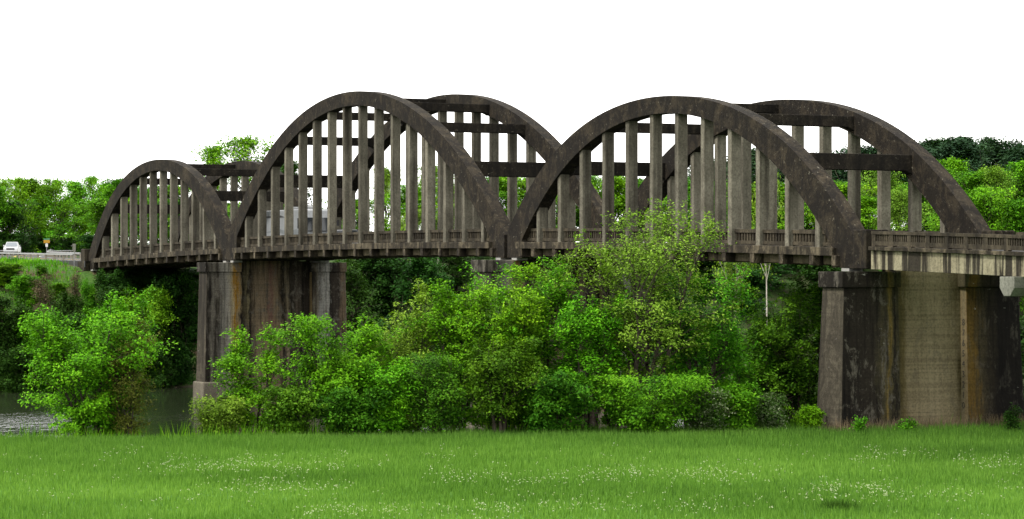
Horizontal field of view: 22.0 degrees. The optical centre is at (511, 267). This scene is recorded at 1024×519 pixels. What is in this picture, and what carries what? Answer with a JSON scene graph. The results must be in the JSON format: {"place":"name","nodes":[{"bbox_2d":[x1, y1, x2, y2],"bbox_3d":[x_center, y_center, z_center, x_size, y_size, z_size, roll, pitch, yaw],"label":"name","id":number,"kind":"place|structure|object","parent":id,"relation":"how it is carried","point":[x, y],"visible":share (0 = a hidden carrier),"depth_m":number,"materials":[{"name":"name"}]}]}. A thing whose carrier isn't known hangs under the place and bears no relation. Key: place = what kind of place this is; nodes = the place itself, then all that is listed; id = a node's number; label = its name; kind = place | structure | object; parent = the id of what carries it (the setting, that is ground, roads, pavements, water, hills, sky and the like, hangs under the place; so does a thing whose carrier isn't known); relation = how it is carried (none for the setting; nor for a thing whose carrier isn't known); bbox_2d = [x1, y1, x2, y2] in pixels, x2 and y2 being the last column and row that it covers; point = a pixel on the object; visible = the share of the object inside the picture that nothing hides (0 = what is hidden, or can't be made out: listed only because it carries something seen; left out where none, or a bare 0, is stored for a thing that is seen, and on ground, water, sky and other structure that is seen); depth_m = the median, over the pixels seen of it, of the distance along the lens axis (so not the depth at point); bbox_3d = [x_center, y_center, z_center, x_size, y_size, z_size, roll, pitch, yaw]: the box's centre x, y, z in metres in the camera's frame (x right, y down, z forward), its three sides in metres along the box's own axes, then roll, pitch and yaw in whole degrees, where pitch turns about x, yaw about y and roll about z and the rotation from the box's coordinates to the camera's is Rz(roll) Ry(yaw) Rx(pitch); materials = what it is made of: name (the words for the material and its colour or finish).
{"place":"outdoors","nodes":[
{"label":"outdoors","id":0,"kind":"place"},
{"bbox_2d":[0,254,84,266],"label":"road","id":1,"kind":"structure","parent":0,"point":[71,262],"depth_m":294.62,"materials":[{"name":"grey asphalt"}]},
{"bbox_2d":[0,367,1023,437],"bbox_3d":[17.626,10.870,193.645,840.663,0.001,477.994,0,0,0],"label":"river water","id":2,"kind":"structure","parent":0,"point":[171,404],"depth_m":196.21,"materials":[{"name":"black liquid"}]},
{"bbox_2d":[0,256,1023,518],"bbox_3d":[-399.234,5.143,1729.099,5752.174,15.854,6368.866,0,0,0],"label":"ground","id":3,"kind":"structure","parent":0,"point":[90,274],"depth_m":251.50,"materials":[{"name":"green plant"}]},
{"bbox_2d":[0,232,27,254],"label":"bush","id":4,"kind":"object","parent":3,"relation":"on","point":[15,237],"visible":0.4,"depth_m":416.87,"materials":[{"name":"green plant"}]},
{"bbox_2d":[0,261,28,286],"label":"bank bush","id":5,"kind":"object","parent":3,"relation":"on","point":[7,271],"visible":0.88,"depth_m":245.16,"materials":[{"name":"green plant"}]},
{"bbox_2d":[0,179,29,233],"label":"tree","id":6,"kind":"object","parent":3,"relation":"on","point":[10,186],"visible":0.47,"depth_m":427.67,"materials":[{"name":"green plant"}]},
{"bbox_2d":[0,184,37,239],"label":"tree","id":7,"kind":"object","parent":3,"relation":"on","point":[3,202],"visible":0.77,"depth_m":419.65,"materials":[{"name":"green plant"}]},
{"bbox_2d":[0,288,39,390],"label":"bank bush","id":8,"kind":"object","parent":3,"relation":"on","point":[8,327],"visible":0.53,"depth_m":231.47,"materials":[{"name":"green plant"}]},
{"bbox_2d":[0,200,39,254],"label":"tree","id":9,"kind":"object","parent":3,"relation":"on","point":[16,221],"visible":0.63,"depth_m":422.11,"materials":[{"name":"green plant"}]},
{"bbox_2d":[0,341,43,392],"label":"bank bush","id":10,"kind":"object","parent":3,"relation":"on","point":[14,370],"visible":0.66,"depth_m":229.10,"materials":[{"name":"green plant"}]},
{"bbox_2d":[4,275,49,312],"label":"bank bush","id":11,"kind":"object","parent":3,"relation":"on","point":[24,286],"visible":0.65,"depth_m":242.22,"materials":[{"name":"green plant"}]},
{"bbox_2d":[0,176,56,251],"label":"tree","id":12,"kind":"object","parent":3,"relation":"on","point":[33,185],"visible":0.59,"depth_m":433.38,"materials":[{"name":"green plant"}]},
{"bbox_2d":[14,311,60,390],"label":"bank bush","id":13,"kind":"object","parent":3,"relation":"on","point":[26,340],"visible":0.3,"depth_m":232.22,"materials":[{"name":"green plant"}]},
{"bbox_2d":[6,194,76,252],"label":"tree","id":14,"kind":"object","parent":3,"relation":"on","point":[47,232],"visible":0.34,"depth_m":443.79,"materials":[{"name":"green plant"}]},
{"bbox_2d":[0,255,85,313],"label":"bank grass","id":15,"kind":"structure","parent":3,"relation":"on","point":[33,262],"depth_m":253.56,"materials":[{"name":"green plant"}]},
{"bbox_2d":[28,269,58,316],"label":"dry bush","id":16,"kind":"object","parent":3,"relation":"on","point":[45,292],"visible":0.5,"depth_m":239.78,"materials":[{"name":"brown plant"}]},
{"bbox_2d":[24,182,63,248],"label":"tree","id":17,"kind":"object","parent":3,"relation":"on","point":[48,188],"visible":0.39,"depth_m":444.93,"materials":[{"name":"green plant"}]},
{"bbox_2d":[31,176,81,239],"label":"tree","id":18,"kind":"object","parent":3,"relation":"on","point":[57,182],"visible":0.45,"depth_m":455.95,"materials":[{"name":"green plant"}]},
{"bbox_2d":[46,200,85,251],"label":"tree","id":19,"kind":"object","parent":3,"relation":"on","point":[68,225],"visible":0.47,"depth_m":459.76,"materials":[{"name":"green plant"}]},
{"bbox_2d":[48,290,87,330],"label":"bank bush","id":20,"kind":"object","parent":3,"relation":"on","point":[75,303],"visible":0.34,"depth_m":238.10,"materials":[{"name":"green plant"}]},
{"bbox_2d":[47,311,94,388],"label":"bank bush","id":21,"kind":"object","parent":3,"relation":"on","point":[77,322],"visible":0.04,"depth_m":235.24,"materials":[{"name":"green plant"}]},
{"bbox_2d":[56,179,96,251],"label":"tree","id":22,"kind":"object","parent":3,"relation":"on","point":[77,191],"visible":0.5,"depth_m":470.31,"materials":[{"name":"green plant"}]},
{"bbox_2d":[78,278,102,340],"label":"bank bush","id":23,"kind":"object","parent":3,"relation":"on","point":[89,291],"visible":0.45,"depth_m":241.53,"materials":[{"name":"green plant"}]},
{"bbox_2d":[77,173,105,232],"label":"tree","id":24,"kind":"object","parent":3,"relation":"on","point":[91,181],"visible":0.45,"depth_m":480.22,"materials":[{"name":"green plant"}]},
{"bbox_2d":[14,284,179,434],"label":"riverside shrub","id":25,"kind":"object","parent":3,"relation":"on","point":[70,367],"visible":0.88,"depth_m":124.74,"materials":[{"name":"green plant"}]},
{"bbox_2d":[46,198,148,241],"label":"tree","id":26,"kind":"object","parent":3,"relation":"on","point":[85,219],"visible":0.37,"depth_m":346.81,"materials":[{"name":"green plant"}]},
{"bbox_2d":[78,176,138,241],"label":"tree","id":27,"kind":"object","parent":3,"relation":"on","point":[112,185],"visible":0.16,"depth_m":393.73,"materials":[{"name":"green plant"}]},
{"bbox_2d":[90,267,132,322],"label":"bank bush","id":28,"kind":"object","parent":3,"relation":"on","point":[102,280],"visible":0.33,"depth_m":243.49,"materials":[{"name":"green plant"}]},
{"bbox_2d":[93,284,143,342],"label":"bank bush","id":29,"kind":"object","parent":3,"relation":"on","point":[100,295],"visible":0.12,"depth_m":239.16,"materials":[{"name":"green plant"}]},
{"bbox_2d":[88,312,165,435],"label":"riverside shrub","id":30,"kind":"object","parent":3,"relation":"on","point":[128,423],"visible":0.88,"depth_m":124.94,"materials":[{"name":"green plant"}]},
{"bbox_2d":[112,267,164,296],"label":"bank bush","id":31,"kind":"object","parent":3,"relation":"on","point":[140,281],"visible":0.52,"depth_m":247.12,"materials":[{"name":"green plant"}]},
{"bbox_2d":[121,284,178,387],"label":"bank bush","id":32,"kind":"object","parent":3,"relation":"on","point":[161,300],"visible":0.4,"depth_m":237.02,"materials":[{"name":"green plant"}]},
{"bbox_2d":[142,322,181,387],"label":"bank bush","id":33,"kind":"object","parent":3,"relation":"on","point":[166,360],"visible":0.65,"depth_m":237.24,"materials":[{"name":"green plant"}]},
{"bbox_2d":[141,267,191,285],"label":"bank bush","id":34,"kind":"object","parent":3,"relation":"on","point":[159,272],"visible":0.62,"depth_m":249.94,"materials":[{"name":"green plant"}]},
{"bbox_2d":[147,268,198,385],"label":"bank bush","id":35,"kind":"object","parent":3,"relation":"on","point":[182,312],"visible":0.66,"depth_m":239.11,"materials":[{"name":"green plant"}]},
{"bbox_2d":[189,142,240,201],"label":"tree","id":36,"kind":"object","parent":3,"relation":"on","point":[212,151],"visible":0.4,"depth_m":349.16,"materials":[{"name":"green plant"}]},
{"bbox_2d":[183,392,258,435],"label":"riverside shrub","id":37,"kind":"object","parent":3,"relation":"on","point":[217,415],"visible":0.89,"depth_m":125.69,"materials":[{"name":"green plant"}]},
{"bbox_2d":[187,132,275,205],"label":"tree","id":38,"kind":"object","parent":3,"relation":"on","point":[246,145],"visible":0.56,"depth_m":343.88,"materials":[{"name":"green plant"}]},
{"bbox_2d":[206,321,294,433],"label":"shrub","id":39,"kind":"object","parent":3,"relation":"on","point":[234,361],"visible":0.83,"depth_m":127.44,"materials":[{"name":"green plant"}]},
{"bbox_2d":[254,382,333,434],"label":"riverside shrub","id":40,"kind":"object","parent":3,"relation":"on","point":[292,405],"visible":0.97,"depth_m":125.22,"materials":[{"name":"green plant"}]},
{"bbox_2d":[268,311,432,431],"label":"riverside tree","id":41,"kind":"object","parent":3,"relation":"on","point":[338,368],"visible":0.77,"depth_m":126.59,"materials":[{"name":"green plant"}]},
{"bbox_2d":[304,383,406,435],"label":"riverside shrub","id":42,"kind":"object","parent":3,"relation":"on","point":[345,402],"visible":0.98,"depth_m":125.02,"materials":[{"name":"green plant"}]},
{"bbox_2d":[333,259,389,349],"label":"tree","id":43,"kind":"object","parent":3,"relation":"on","point":[358,299],"visible":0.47,"depth_m":251.08,"materials":[{"name":"green plant"}]},
{"bbox_2d":[348,258,404,323],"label":"tree","id":44,"kind":"object","parent":3,"relation":"on","point":[381,272],"visible":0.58,"depth_m":259.06,"materials":[{"name":"green plant"}]},
{"bbox_2d":[347,315,409,368],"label":"bank bush","id":45,"kind":"object","parent":3,"relation":"on","point":[382,325],"visible":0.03,"depth_m":243.15,"materials":[{"name":"green plant"}]},
{"bbox_2d":[370,165,404,230],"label":"tree","id":46,"kind":"object","parent":3,"relation":"on","point":[386,180],"visible":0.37,"depth_m":314.21,"materials":[{"name":"green plant"}]},
{"bbox_2d":[350,356,435,433],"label":"riverside shrub","id":47,"kind":"object","parent":3,"relation":"on","point":[391,421],"visible":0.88,"depth_m":125.59,"materials":[{"name":"green plant"}]},
{"bbox_2d":[373,184,437,258],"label":"tree","id":48,"kind":"object","parent":3,"relation":"on","point":[403,200],"visible":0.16,"depth_m":304.21,"materials":[{"name":"green plant"}]},
{"bbox_2d":[366,278,446,430],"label":"riverside tree","id":49,"kind":"object","parent":3,"relation":"on","point":[405,349],"visible":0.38,"depth_m":130.55,"materials":[{"name":"green plant"}]},
{"bbox_2d":[388,257,460,350],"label":"tree","id":50,"kind":"object","parent":3,"relation":"on","point":[415,268],"visible":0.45,"depth_m":256.77,"materials":[{"name":"green plant"}]},
{"bbox_2d":[399,349,472,433],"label":"riverside shrub","id":51,"kind":"object","parent":3,"relation":"on","point":[441,387],"visible":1,"depth_m":125.45,"materials":[{"name":"green plant"}]},
{"bbox_2d":[430,257,486,297],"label":"tree","id":52,"kind":"object","parent":3,"relation":"on","point":[453,264],"visible":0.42,"depth_m":264.55,"materials":[{"name":"green plant"}]},
{"bbox_2d":[411,270,514,429],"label":"riverside tree","id":53,"kind":"object","parent":3,"relation":"on","point":[452,334],"visible":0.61,"depth_m":129.15,"materials":[{"name":"green plant"}]},
{"bbox_2d":[1,412,960,438],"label":"tall weeds","id":54,"kind":"object","parent":3,"relation":"on","point":[314,425],"visible":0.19,"depth_m":124.64,"materials":[{"name":"green plant"}]},
{"bbox_2d":[423,262,557,430],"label":"riverside tree","id":55,"kind":"object","parent":3,"relation":"on","point":[525,301],"visible":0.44,"depth_m":129.07,"materials":[{"name":"green plant"}]},
{"bbox_2d":[485,177,523,213],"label":"tree","id":56,"kind":"object","parent":3,"relation":"on","point":[503,193],"visible":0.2,"depth_m":303.48,"materials":[{"name":"green plant"}]},
{"bbox_2d":[459,334,558,432],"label":"riverside tree","id":57,"kind":"object","parent":3,"relation":"on","point":[498,396],"visible":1,"depth_m":126.00,"materials":[{"name":"green plant"}]},
{"bbox_2d":[0,418,1023,518],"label":"meadow grass","id":58,"kind":"structure","parent":3,"relation":"on","point":[682,445],"depth_m":100.82,"materials":[{"name":"green plant"}]},
{"bbox_2d":[3,444,1022,518],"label":"wildflowers","id":59,"kind":"object","parent":3,"relation":"on","point":[538,481],"visible":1,"depth_m":93.80,"materials":[{"name":"white plant"}]},
{"bbox_2d":[450,262,581,429],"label":"riverside tree","id":60,"kind":"object","parent":3,"relation":"on","point":[557,303],"visible":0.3,"depth_m":130.63,"materials":[{"name":"green plant"}]},
{"bbox_2d":[499,177,557,227],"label":"tree","id":61,"kind":"object","parent":3,"relation":"on","point":[521,183],"visible":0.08,"depth_m":298.32,"materials":[{"name":"green plant"}]},
{"bbox_2d":[486,256,602,427],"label":"riverside tree","id":62,"kind":"object","parent":3,"relation":"on","point":[553,274],"visible":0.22,"depth_m":131.26,"materials":[{"name":"green plant"}]},
{"bbox_2d":[76,91,1023,429],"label":"arch bridge","id":63,"kind":"structure","parent":3,"relation":"on","point":[918,323],"depth_m":158.84,"materials":[{"name":"concrete"}]},
{"bbox_2d":[267,206,338,245],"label":"motorhome","id":64,"kind":"object","parent":63,"relation":"on","point":[310,220],"visible":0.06,"depth_m":205.35,"materials":[{"name":"paint"}]},
{"bbox_2d":[515,367,600,433],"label":"riverside shrub","id":65,"kind":"object","parent":3,"relation":"on","point":[554,404],"visible":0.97,"depth_m":125.76,"materials":[{"name":"green plant"}]},
{"bbox_2d":[546,290,641,430],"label":"riverside shrub","id":66,"kind":"object","parent":3,"relation":"on","point":[594,329],"visible":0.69,"depth_m":128.60,"materials":[{"name":"green plant"}]},
{"bbox_2d":[562,293,656,429],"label":"riverside tree","id":67,"kind":"object","parent":3,"relation":"on","point":[605,418],"visible":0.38,"depth_m":130.37,"materials":[{"name":"green plant"}]},
{"bbox_2d":[593,176,638,223],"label":"tree","id":68,"kind":"object","parent":3,"relation":"on","point":[619,196],"visible":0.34,"depth_m":298.98,"materials":[{"name":"green plant"}]},
{"bbox_2d":[537,197,738,420],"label":"riverside tree","id":69,"kind":"object","parent":3,"relation":"on","point":[653,272],"visible":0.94,"depth_m":129.42,"materials":[{"name":"green plant"}]},
{"bbox_2d":[587,369,720,433],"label":"riverside shrub","id":70,"kind":"object","parent":3,"relation":"on","point":[627,404],"visible":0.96,"depth_m":126.12,"materials":[{"name":"green plant"}]},
{"bbox_2d":[632,262,762,428],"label":"riverside tree","id":71,"kind":"object","parent":3,"relation":"on","point":[721,347],"visible":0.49,"depth_m":131.08,"materials":[{"name":"green plant"}]},
{"bbox_2d":[673,260,722,283],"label":"tree","id":72,"kind":"object","parent":3,"relation":"on","point":[705,265],"visible":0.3,"depth_m":282.83,"materials":[{"name":"green plant"}]},
{"bbox_2d":[666,387,734,431],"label":"riverside shrub","id":73,"kind":"object","parent":3,"relation":"on","point":[708,413],"visible":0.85,"depth_m":127.07,"materials":[{"name":"green plant"}]},
{"bbox_2d":[710,261,759,315],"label":"pale tree","id":74,"kind":"object","parent":3,"relation":"on","point":[730,269],"visible":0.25,"depth_m":267.97,"materials":[{"name":"green plant"}]},
{"bbox_2d":[688,147,784,185],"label":"pine tree","id":75,"kind":"object","parent":3,"relation":"on","point":[753,163],"visible":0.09,"depth_m":422.15,"materials":[{"name":"green plant"}]},
{"bbox_2d":[718,380,767,430],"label":"riverside shrub","id":76,"kind":"object","parent":3,"relation":"on","point":[742,402],"visible":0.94,"depth_m":127.55,"materials":[{"name":"green plant"}]},
{"bbox_2d":[704,339,783,425],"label":"riverside shrub","id":77,"kind":"object","parent":3,"relation":"on","point":[737,380],"visible":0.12,"depth_m":140.00,"materials":[{"name":"green plant"}]},
{"bbox_2d":[708,262,783,316],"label":"tree","id":78,"kind":"object","parent":3,"relation":"on","point":[756,280],"visible":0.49,"depth_m":279.97,"materials":[{"name":"green plant"}]},
{"bbox_2d":[698,283,815,420],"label":"riverside tree","id":79,"kind":"object","parent":3,"relation":"on","point":[791,395],"visible":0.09,"depth_m":142.71,"materials":[{"name":"green plant"}]},
{"bbox_2d":[746,172,784,321],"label":"pale tree","id":80,"kind":"object","parent":3,"relation":"on","point":[779,212],"visible":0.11,"depth_m":261.81,"materials":[{"name":"green plant"}]},
{"bbox_2d":[747,390,797,429],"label":"riverside shrub","id":81,"kind":"object","parent":3,"relation":"on","point":[771,406],"visible":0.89,"depth_m":128.63,"materials":[{"name":"green plant"}]},
{"bbox_2d":[753,263,800,290],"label":"tree","id":82,"kind":"object","parent":3,"relation":"on","point":[776,267],"visible":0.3,"depth_m":289.33,"materials":[{"name":"green plant"}]},
{"bbox_2d":[751,182,810,228],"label":"tree","id":83,"kind":"object","parent":3,"relation":"on","point":[780,225],"visible":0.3,"depth_m":298.95,"materials":[{"name":"green plant"}]},
{"bbox_2d":[733,266,847,425],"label":"riverside tree","id":84,"kind":"object","parent":3,"relation":"on","point":[790,352],"visible":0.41,"depth_m":139.98,"materials":[{"name":"green plant"}]},
{"bbox_2d":[783,404,825,428],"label":"bush","id":85,"kind":"object","parent":3,"relation":"on","point":[810,416],"visible":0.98,"depth_m":129.22,"materials":[{"name":"green plant"}]},
{"bbox_2d":[794,264,848,320],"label":"tree","id":86,"kind":"object","parent":3,"relation":"on","point":[807,270],"visible":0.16,"depth_m":286.90,"materials":[{"name":"green plant"}]},
{"bbox_2d":[804,183,876,228],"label":"tree","id":87,"kind":"object","parent":3,"relation":"on","point":[843,189],"visible":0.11,"depth_m":304.78,"materials":[{"name":"green plant"}]},
{"bbox_2d":[846,195,876,229],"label":"tree","id":88,"kind":"object","parent":3,"relation":"on","point":[867,203],"visible":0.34,"depth_m":299.09,"materials":[{"name":"green plant"}]},
{"bbox_2d":[861,170,907,228],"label":"tree","id":89,"kind":"object","parent":3,"relation":"on","point":[894,184],"visible":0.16,"depth_m":314.67,"materials":[{"name":"green plant"}]},
{"bbox_2d":[872,188,907,230],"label":"tree","id":90,"kind":"object","parent":3,"relation":"on","point":[898,213],"visible":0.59,"depth_m":297.32,"materials":[{"name":"green plant"}]},
{"bbox_2d":[832,144,947,227],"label":"pine tree","id":91,"kind":"object","parent":3,"relation":"on","point":[869,149],"visible":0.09,"depth_m":423.85,"materials":[{"name":"green plant"}]},
{"bbox_2d":[819,413,1023,431],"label":"dry weeds","id":92,"kind":"object","parent":3,"relation":"on","point":[838,424],"visible":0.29,"depth_m":130.02,"materials":[{"name":"plant"}]},
{"bbox_2d":[894,136,994,183],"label":"pine tree","id":93,"kind":"object","parent":3,"relation":"on","point":[931,143],"visible":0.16,"depth_m":426.01,"materials":[{"name":"green plant"}]},
{"bbox_2d":[938,155,971,184],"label":"tree","id":94,"kind":"object","parent":3,"relation":"on","point":[952,163],"visible":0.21,"depth_m":339.29,"materials":[{"name":"green plant"}]},
{"bbox_2d":[921,134,1015,183],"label":"pine tree","id":95,"kind":"object","parent":3,"relation":"on","point":[955,146],"visible":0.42,"depth_m":422.37,"materials":[{"name":"green plant"}]},
{"bbox_2d":[934,169,1004,220],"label":"tree","id":96,"kind":"object","parent":3,"relation":"on","point":[971,182],"visible":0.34,"depth_m":329.07,"materials":[{"name":"green plant"}]},
{"bbox_2d":[964,184,1016,229],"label":"tree","id":97,"kind":"object","parent":3,"relation":"on","point":[986,198],"visible":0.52,"depth_m":295.99,"materials":[{"name":"green plant"}]},
{"bbox_2d":[962,136,1023,171],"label":"pine tree","id":98,"kind":"object","parent":3,"relation":"on","point":[995,144],"visible":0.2,"depth_m":430.46,"materials":[{"name":"green plant"}]},
{"bbox_2d":[975,163,1019,226],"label":"tree","id":99,"kind":"object","parent":3,"relation":"on","point":[996,174],"visible":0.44,"depth_m":324.75,"materials":[{"name":"green plant"}]},
{"bbox_2d":[990,142,1023,176],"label":"pine tree","id":100,"kind":"object","parent":3,"relation":"on","point":[1015,153],"visible":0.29,"depth_m":426.05,"materials":[{"name":"green plant"}]},
{"bbox_2d":[995,160,1023,201],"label":"tree","id":101,"kind":"object","parent":3,"relation":"on","point":[1019,169],"visible":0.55,"depth_m":330.00,"materials":[{"name":"green plant"}]},
{"bbox_2d":[996,195,1023,315],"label":"tree","id":102,"kind":"object","parent":3,"relation":"on","point":[1016,223],"visible":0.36,"depth_m":295.04,"materials":[{"name":"green plant"}]},
{"bbox_2d":[1000,402,1022,430],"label":"bush","id":103,"kind":"object","parent":3,"relation":"on","point":[1011,417],"visible":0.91,"depth_m":127.38,"materials":[{"name":"green plant"}]},
{"bbox_2d":[0,0,1023,242],"label":"sky","id":104,"kind":"structure","parent":0,"point":[104,88],"materials":[{"name":"white"}]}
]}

